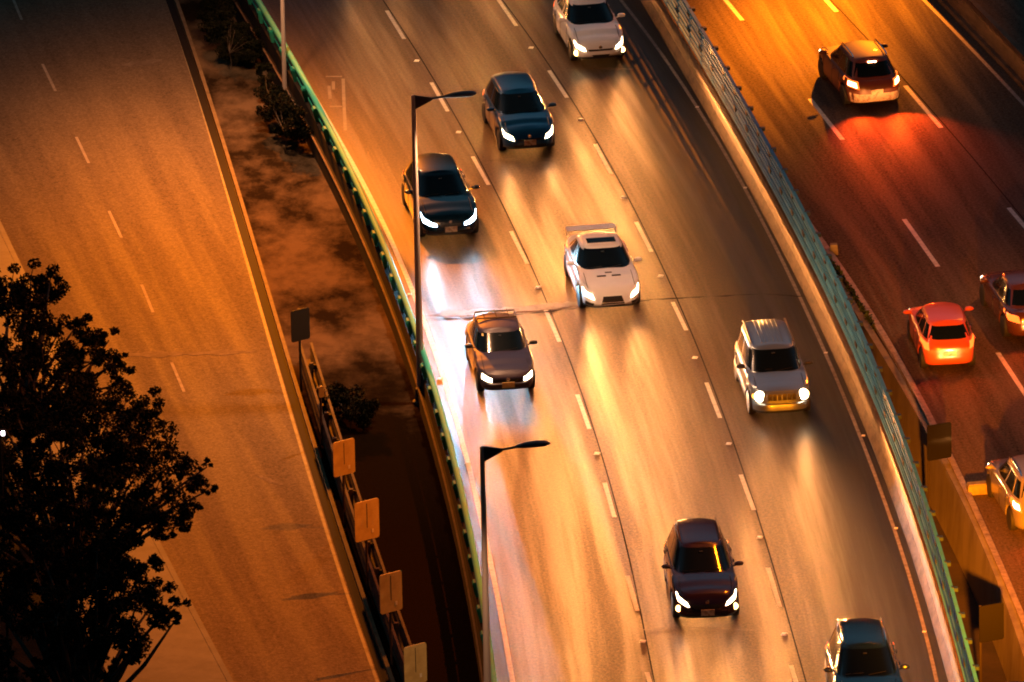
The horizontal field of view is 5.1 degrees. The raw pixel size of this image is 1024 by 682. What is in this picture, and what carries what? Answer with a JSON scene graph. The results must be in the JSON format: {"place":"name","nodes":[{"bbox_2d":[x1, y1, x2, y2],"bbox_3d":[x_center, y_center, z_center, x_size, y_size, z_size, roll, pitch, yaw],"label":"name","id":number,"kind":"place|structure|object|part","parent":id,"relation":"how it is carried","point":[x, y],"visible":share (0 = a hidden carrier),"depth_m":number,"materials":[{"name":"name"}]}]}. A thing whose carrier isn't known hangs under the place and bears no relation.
{"place":"outdoors","nodes":[
{"label":"outdoors","id":0,"kind":"place"},
{"bbox_2d":[0,429,10,681],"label":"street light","id":1,"kind":"object","parent":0,"point":[2,432],"visible":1,"depth_m":300.38,"materials":[{"name":"black metal"}]},
{"bbox_2d":[0,476,104,681],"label":"soil","id":2,"kind":"structure","parent":0,"point":[31,645],"depth_m":308.06,"materials":[{"name":"brown soil"}]},
{"bbox_2d":[0,233,226,681],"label":"sidewalk","id":3,"kind":"structure","parent":0,"point":[183,653],"depth_m":308.16,"materials":[{"name":"concrete"}]},
{"bbox_2d":[0,0,388,681],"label":"street","id":4,"kind":"structure","parent":0,"point":[250,556],"depth_m":334.21,"materials":[{"name":"grey asphalt"}]},
{"bbox_2d":[12,0,184,391],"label":"street lane markings","id":5,"kind":"object","parent":4,"relation":"on","point":[110,214],"visible":1,"depth_m":339.82,"materials":[{"name":"paint"}]},
{"bbox_2d":[0,221,233,681],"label":"kerb","id":6,"kind":"structure","parent":4,"relation":"on","point":[196,617],"depth_m":312.06,"materials":[{"name":"concrete"}]},
{"bbox_2d":[121,58,283,485],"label":"street patches","id":7,"kind":"object","parent":4,"relation":"on","point":[136,63],"visible":0.96,"depth_m":329.02,"materials":[{"name":"grey asphalt"}]},
{"bbox_2d":[167,5,378,681],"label":"street edge line","id":8,"kind":"object","parent":4,"relation":"on","point":[307,468],"visible":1,"depth_m":323.89,"materials":[{"name":"white paint"}]},
{"bbox_2d":[166,0,388,681],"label":"gutter","id":9,"kind":"object","parent":4,"relation":"on","point":[340,551],"visible":1,"depth_m":328.67,"materials":[{"name":"black concrete"}]},
{"bbox_2d":[173,0,394,681],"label":"street kerb","id":10,"kind":"structure","parent":4,"relation":"on","point":[294,381],"depth_m":328.31,"materials":[{"name":"grey concrete"}]},
{"bbox_2d":[11,0,479,681],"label":"verge","id":11,"kind":"structure","parent":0,"point":[311,256],"depth_m":329.07,"materials":[{"name":"brown soil"}]},
{"bbox_2d":[0,258,136,497],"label":"dark tree","id":12,"kind":"object","parent":11,"relation":"on","point":[30,358],"visible":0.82,"depth_m":314.43,"materials":[{"name":"green plant"}]},
{"bbox_2d":[0,524,191,681],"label":"dark tree","id":13,"kind":"object","parent":11,"relation":"on","point":[55,632],"visible":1,"depth_m":295.68,"materials":[{"name":"green plant"}]},
{"bbox_2d":[0,379,218,659],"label":"dark tree","id":14,"kind":"object","parent":11,"relation":"on","point":[74,521],"visible":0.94,"depth_m":302.43,"materials":[{"name":"green plant"}]},
{"bbox_2d":[195,0,264,72],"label":"dark shrub","id":15,"kind":"object","parent":11,"relation":"on","point":[235,42],"visible":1,"depth_m":353.20,"materials":[{"name":"green plant"}]},
{"bbox_2d":[280,0,286,102],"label":"street lamp","id":16,"kind":"object","parent":11,"relation":"on","point":[283,48],"visible":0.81,"depth_m":348.43,"materials":[{"name":"metal"}]},
{"bbox_2d":[253,62,314,152],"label":"dark shrub","id":17,"kind":"object","parent":11,"relation":"on","point":[287,114],"visible":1,"depth_m":345.80,"materials":[{"name":"green plant"}]},
{"bbox_2d":[291,307,309,392],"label":"dark sign","id":18,"kind":"object","parent":11,"relation":"on","point":[300,324],"visible":1,"depth_m":324.97,"materials":[{"name":"black metal"}]},
{"bbox_2d":[319,385,323,445],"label":"marker post","id":19,"kind":"object","parent":11,"relation":"on","point":[321,391],"visible":1,"depth_m":321.35,"materials":[{"name":"metal"}]},
{"bbox_2d":[333,438,354,527],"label":"road sign","id":20,"kind":"object","parent":11,"relation":"on","point":[343,457],"visible":1,"depth_m":315.02,"materials":[{"name":"metal"}]},
{"bbox_2d":[322,381,380,430],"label":"dark shrub","id":21,"kind":"object","parent":11,"relation":"on","point":[348,406],"visible":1,"depth_m":323.19,"materials":[{"name":"green plant"}]},
{"bbox_2d":[298,342,411,681],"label":"guard rail","id":22,"kind":"object","parent":11,"relation":"on","point":[312,375],"visible":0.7,"depth_m":316.41,"materials":[{"name":"metal"}]},
{"bbox_2d":[354,498,379,591],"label":"road sign","id":23,"kind":"object","parent":11,"relation":"on","point":[366,515],"visible":1,"depth_m":310.53,"materials":[{"name":"metal"}]},
{"bbox_2d":[379,570,402,664],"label":"road sign","id":24,"kind":"object","parent":11,"relation":"on","point":[390,585],"visible":1,"depth_m":305.52,"materials":[{"name":"metal"}]},
{"bbox_2d":[404,642,426,681],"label":"road sign","id":25,"kind":"object","parent":11,"relation":"on","point":[415,662],"visible":1,"depth_m":300.53,"materials":[{"name":"metal"}]},
{"bbox_2d":[411,90,476,405],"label":"street lamp","id":26,"kind":"object","parent":11,"relation":"on","point":[417,101],"visible":0.99,"depth_m":322.96,"materials":[{"name":"black metal"}]},
{"bbox_2d":[480,440,549,681],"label":"street lamp","id":27,"kind":"object","parent":11,"relation":"on","point":[487,453],"visible":1,"depth_m":296.62,"materials":[{"name":"metal"}]},
{"bbox_2d":[253,0,947,681],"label":"road","id":28,"kind":"structure","parent":0,"point":[561,556],"depth_m":325.38,"materials":[{"name":"grey asphalt"}]},
{"bbox_2d":[326,76,346,129],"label":"faded markings","id":29,"kind":"object","parent":28,"relation":"on","point":[343,102],"visible":1,"depth_m":348.13,"materials":[{"name":"paint"}]},
{"bbox_2d":[226,0,496,681],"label":"viaduct fence","id":30,"kind":"object","parent":28,"relation":"on","point":[331,157],"visible":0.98,"depth_m":331.72,"materials":[{"name":"metal"}]},
{"bbox_2d":[316,96,514,681],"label":"edge line","id":31,"kind":"object","parent":28,"relation":"on","point":[461,440],"visible":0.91,"depth_m":322.91,"materials":[{"name":"paint"}]},
{"bbox_2d":[401,153,479,236],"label":"car","id":32,"kind":"object","parent":28,"relation":"on","point":[447,204],"visible":0.85,"depth_m":336.62,"materials":[{"name":"blue paint"}]},
{"bbox_2d":[406,161,412,179],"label":"side window","id":33,"kind":"structure","parent":32,"relation":"in","point":[409,172],"depth_m":338.14,"materials":[{"name":"black glass"}]},
{"bbox_2d":[411,174,420,193],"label":"side window","id":34,"kind":"structure","parent":32,"relation":"in","point":[419,177],"depth_m":337.06,"materials":[{"name":"black glass"}]},
{"bbox_2d":[458,168,466,190],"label":"side window","id":35,"kind":"structure","parent":32,"relation":"in","point":[460,175],"depth_m":337.23,"materials":[{"name":"black glass"}]},
{"bbox_2d":[464,308,537,390],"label":"old saloon","id":36,"kind":"object","parent":28,"relation":"on","point":[498,352],"visible":1,"depth_m":324.62,"materials":[{"name":"grey paint"}]},
{"bbox_2d":[469,319,474,336],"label":"side window","id":37,"kind":"structure","parent":36,"relation":"in","point":[472,326],"depth_m":325.90,"materials":[{"name":"black glass"}]},
{"bbox_2d":[472,325,480,349],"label":"side window","id":38,"kind":"structure","parent":36,"relation":"in","point":[476,335],"depth_m":325.10,"materials":[{"name":"black glass"}]},
{"bbox_2d":[519,324,525,345],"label":"side window","id":39,"kind":"structure","parent":36,"relation":"in","point":[520,331],"depth_m":325.10,"materials":[{"name":"black glass"}]},
{"bbox_2d":[482,71,556,149],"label":"hatchback","id":40,"kind":"object","parent":28,"relation":"on","point":[516,113],"visible":1,"depth_m":343.50,"materials":[{"name":"blue paint"}]},
{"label":"side window","id":41,"kind":"part","parent":40,"relation":"part of","materials":[{"name":"black glass"}]},
{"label":"side window","id":42,"kind":"part","parent":40,"relation":"part of","materials":[{"name":"black glass"}]},
{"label":"side window","id":43,"kind":"part","parent":40,"relation":"part of","materials":[{"name":"black glass"}]},
{"bbox_2d":[426,298,642,316],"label":"expansion joint","id":44,"kind":"object","parent":28,"relation":"on","point":[544,306],"visible":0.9,"depth_m":330.44,"materials":[{"name":"grey metal"}]},
{"bbox_2d":[553,0,624,59],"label":"sedan","id":45,"kind":"object","parent":28,"relation":"on","point":[587,29],"visible":1,"depth_m":350.96,"materials":[{"name":"white paint"}]},
{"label":"side window","id":46,"kind":"part","parent":45,"relation":"part of","materials":[{"name":"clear glass"}]},
{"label":"side window","id":47,"kind":"part","parent":45,"relation":"part of","materials":[{"name":"black glass"}]},
{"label":"side window","id":48,"kind":"part","parent":45,"relation":"part of","materials":[{"name":"black glass"}]},
{"bbox_2d":[385,0,797,681],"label":"lane markings","id":49,"kind":"object","parent":28,"relation":"on","point":[605,486],"visible":0.99,"depth_m":328.74,"materials":[{"name":"paint"}]},
{"bbox_2d":[563,223,641,307],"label":"sports sedan","id":50,"kind":"object","parent":28,"relation":"on","point":[600,270],"visible":1,"depth_m":330.74,"materials":[{"name":"white paint"}]},
{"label":"side window","id":51,"kind":"part","parent":50,"relation":"part of","materials":[{"name":"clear glass"}]},
{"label":"side window","id":52,"kind":"part","parent":50,"relation":"part of","materials":[{"name":"black glass"}]},
{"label":"side window","id":53,"kind":"part","parent":50,"relation":"part of","materials":[{"name":"black glass"}]},
{"bbox_2d":[430,294,800,318],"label":"joint crack","id":54,"kind":"object","parent":28,"relation":"on","point":[640,301],"visible":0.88,"depth_m":330.93,"materials":[{"name":"black asphalt"}]},
{"bbox_2d":[486,67,750,630],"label":"joint patches","id":55,"kind":"object","parent":28,"relation":"on","point":[538,160],"visible":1,"depth_m":342.35,"materials":[{"name":"grey asphalt"}]},
{"bbox_2d":[661,517,743,617],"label":"family suv","id":56,"kind":"object","parent":28,"relation":"on","point":[700,576],"visible":1,"depth_m":308.03,"materials":[{"name":"black paint"}]},
{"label":"side window","id":57,"kind":"part","parent":56,"relation":"part of","materials":[{"name":"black glass"}]},
{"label":"side window","id":58,"kind":"part","parent":56,"relation":"part of","materials":[{"name":"black glass"}]},
{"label":"side window","id":59,"kind":"part","parent":56,"relation":"part of","materials":[{"name":"black glass"}]},
{"bbox_2d":[383,0,1023,681],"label":"tar seams","id":60,"kind":"object","parent":28,"relation":"on","point":[681,310],"visible":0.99,"depth_m":330.61,"materials":[{"name":"black asphalt"}]},
{"bbox_2d":[734,318,812,413],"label":"off road car","id":61,"kind":"object","parent":28,"relation":"on","point":[770,374],"visible":1,"depth_m":322.34,"materials":[{"name":"silver metal"}]},
{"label":"side window","id":62,"kind":"part","parent":61,"relation":"part of","materials":[{"name":"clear glass"}]},
{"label":"side window","id":63,"kind":"part","parent":61,"relation":"part of","materials":[{"name":"black glass"}]},
{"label":"side window","id":64,"kind":"part","parent":61,"relation":"part of","materials":[{"name":"black glass"}]},
{"bbox_2d":[620,0,938,681],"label":"edge line","id":65,"kind":"object","parent":28,"relation":"on","point":[825,354],"visible":1,"depth_m":326.51,"materials":[{"name":"paint"}]},
{"bbox_2d":[640,0,963,681],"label":"concrete barrier","id":66,"kind":"object","parent":28,"relation":"on","point":[714,107],"visible":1,"depth_m":328.75,"materials":[{"name":"grey concrete"}]},
{"bbox_2d":[663,0,978,681],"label":"median fence","id":67,"kind":"object","parent":66,"relation":"on","point":[774,171],"visible":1,"depth_m":326.79,"materials":[{"name":"green metal"}]},
{"bbox_2d":[823,617,909,681],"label":"suv","id":68,"kind":"object","parent":28,"relation":"on","point":[860,649],"visible":1,"depth_m":301.32,"materials":[{"name":"blue paint"}]},
{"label":"side window","id":69,"kind":"part","parent":68,"relation":"part of","materials":[{"name":"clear glass"}]},
{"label":"side window","id":70,"kind":"part","parent":68,"relation":"part of","materials":[{"name":"black glass"}]},
{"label":"side window","id":71,"kind":"part","parent":68,"relation":"part of","materials":[{"name":"black glass"}]},
{"bbox_2d":[686,0,1023,632],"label":"road","id":72,"kind":"structure","parent":0,"point":[873,178],"depth_m":340.88,"materials":[{"name":"grey asphalt"}]},
{"bbox_2d":[830,243,837,254],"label":"kerb reflector","id":73,"kind":"object","parent":72,"relation":"on","point":[834,247],"visible":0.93,"depth_m":334.12,"materials":[{"name":"orange plastic"}]},
{"bbox_2d":[818,39,899,104],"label":"braking car","id":74,"kind":"object","parent":72,"relation":"on","point":[861,71],"visible":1,"depth_m":346.06,"materials":[{"name":"brown paint"}]},
{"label":"side window","id":75,"kind":"part","parent":74,"relation":"part of","materials":[{"name":"black glass"}]},
{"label":"side window","id":76,"kind":"part","parent":74,"relation":"part of","materials":[{"name":"black glass"}]},
{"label":"side window","id":77,"kind":"part","parent":74,"relation":"part of","materials":[{"name":"black glass"}]},
{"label":"rear window","id":78,"kind":"part","parent":74,"relation":"part of","materials":[{"name":"black glass"}]},
{"bbox_2d":[724,0,1023,394],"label":"lane markings","id":79,"kind":"object","parent":72,"relation":"on","point":[905,221],"visible":1,"depth_m":343.77,"materials":[{"name":"paint"}]},
{"bbox_2d":[811,222,1023,630],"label":"kerb","id":80,"kind":"structure","parent":72,"relation":"on","point":[901,366],"depth_m":320.93,"materials":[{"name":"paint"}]},
{"bbox_2d":[903,302,975,367],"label":"hatchback","id":81,"kind":"object","parent":72,"relation":"on","point":[940,333],"visible":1,"depth_m":324.74,"materials":[{"name":"orange paint"}]},
{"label":"side window","id":82,"kind":"part","parent":81,"relation":"part of","materials":[{"name":"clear glass"}]},
{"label":"side window","id":83,"kind":"part","parent":81,"relation":"part of","materials":[{"name":"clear glass"}]},
{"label":"side window","id":84,"kind":"part","parent":81,"relation":"part of","materials":[{"name":"black glass"}]},
{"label":"rear window","id":85,"kind":"part","parent":81,"relation":"part of","materials":[{"name":"black glass"}]},
{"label":"side window","id":86,"kind":"part","parent":81,"relation":"part of","materials":[{"name":"black glass"}]},
{"bbox_2d":[922,0,1023,105],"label":"road edge line","id":87,"kind":"object","parent":72,"relation":"on","point":[984,62],"visible":1,"depth_m":350.82,"materials":[{"name":"paint"}]},
{"bbox_2d":[966,481,986,494],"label":"kerb box","id":88,"kind":"object","parent":72,"relation":"on","point":[977,488],"visible":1,"depth_m":315.81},
{"bbox_2d":[979,270,1023,336],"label":"dark sedan","id":89,"kind":"object","parent":72,"relation":"on","point":[1001,294],"visible":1,"depth_m":327.53,"materials":[{"name":"brown paint"}]},
{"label":"side window","id":90,"kind":"part","parent":89,"relation":"part of","materials":[{"name":"black glass"}]},
{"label":"side window","id":91,"kind":"part","parent":89,"relation":"part of","materials":[{"name":"black glass"}]},
{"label":"side window","id":92,"kind":"part","parent":89,"relation":"part of","materials":[{"name":"black glass"}]},
{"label":"rear window","id":93,"kind":"part","parent":89,"relation":"part of","materials":[{"name":"black glass"}]},
{"bbox_2d":[985,454,1023,530],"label":"pale hatchback","id":94,"kind":"object","parent":72,"relation":"on","point":[1005,482],"visible":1,"depth_m":313.48,"materials":[{"name":"grey paint"}]},
{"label":"side window","id":95,"kind":"part","parent":94,"relation":"part of","materials":[{"name":"black glass"}]},
{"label":"side window","id":96,"kind":"part","parent":94,"relation":"part of","materials":[{"name":"black glass"}]},
{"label":"side window","id":97,"kind":"part","parent":94,"relation":"part of","materials":[{"name":"black glass"}]},
{"bbox_2d":[926,498,1006,681],"bbox_3d":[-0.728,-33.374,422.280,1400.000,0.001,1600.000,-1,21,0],"label":"ground","id":98,"kind":"structure","parent":0,"point":[992,670],"depth_m":312.01,"materials":[{"name":"soil"}]},
{"bbox_2d":[837,275,1023,681],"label":"retaining wall","id":99,"kind":"structure","parent":98,"relation":"on","point":[949,505],"depth_m":316.50,"materials":[{"name":"concrete"}]},
{"bbox_2d":[832,261,875,330],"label":"hedge","id":100,"kind":"object","parent":99,"relation":"on","point":[854,296],"visible":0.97,"depth_m":330.33,"materials":[{"name":"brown plant"}]},
{"bbox_2d":[927,422,951,507],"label":"median sign","id":101,"kind":"object","parent":98,"relation":"on","point":[939,444],"visible":0.88,"depth_m":317.92,"materials":[{"name":"black metal"}]},
{"bbox_2d":[979,602,1003,681],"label":"median sign","id":102,"kind":"object","parent":98,"relation":"on","point":[991,622],"visible":1,"depth_m":305.24,"materials":[{"name":"black"}]},
{"bbox_2d":[975,0,1023,49],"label":"side road","id":103,"kind":"structure","parent":0,"point":[1007,16],"depth_m":354.27,"materials":[{"name":"grey asphalt"}]},
{"bbox_2d":[937,0,1023,89],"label":"edge barrier","id":104,"kind":"object","parent":103,"relation":"on","point":[981,26],"visible":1,"depth_m":350.92,"materials":[{"name":"concrete"}]}
]}

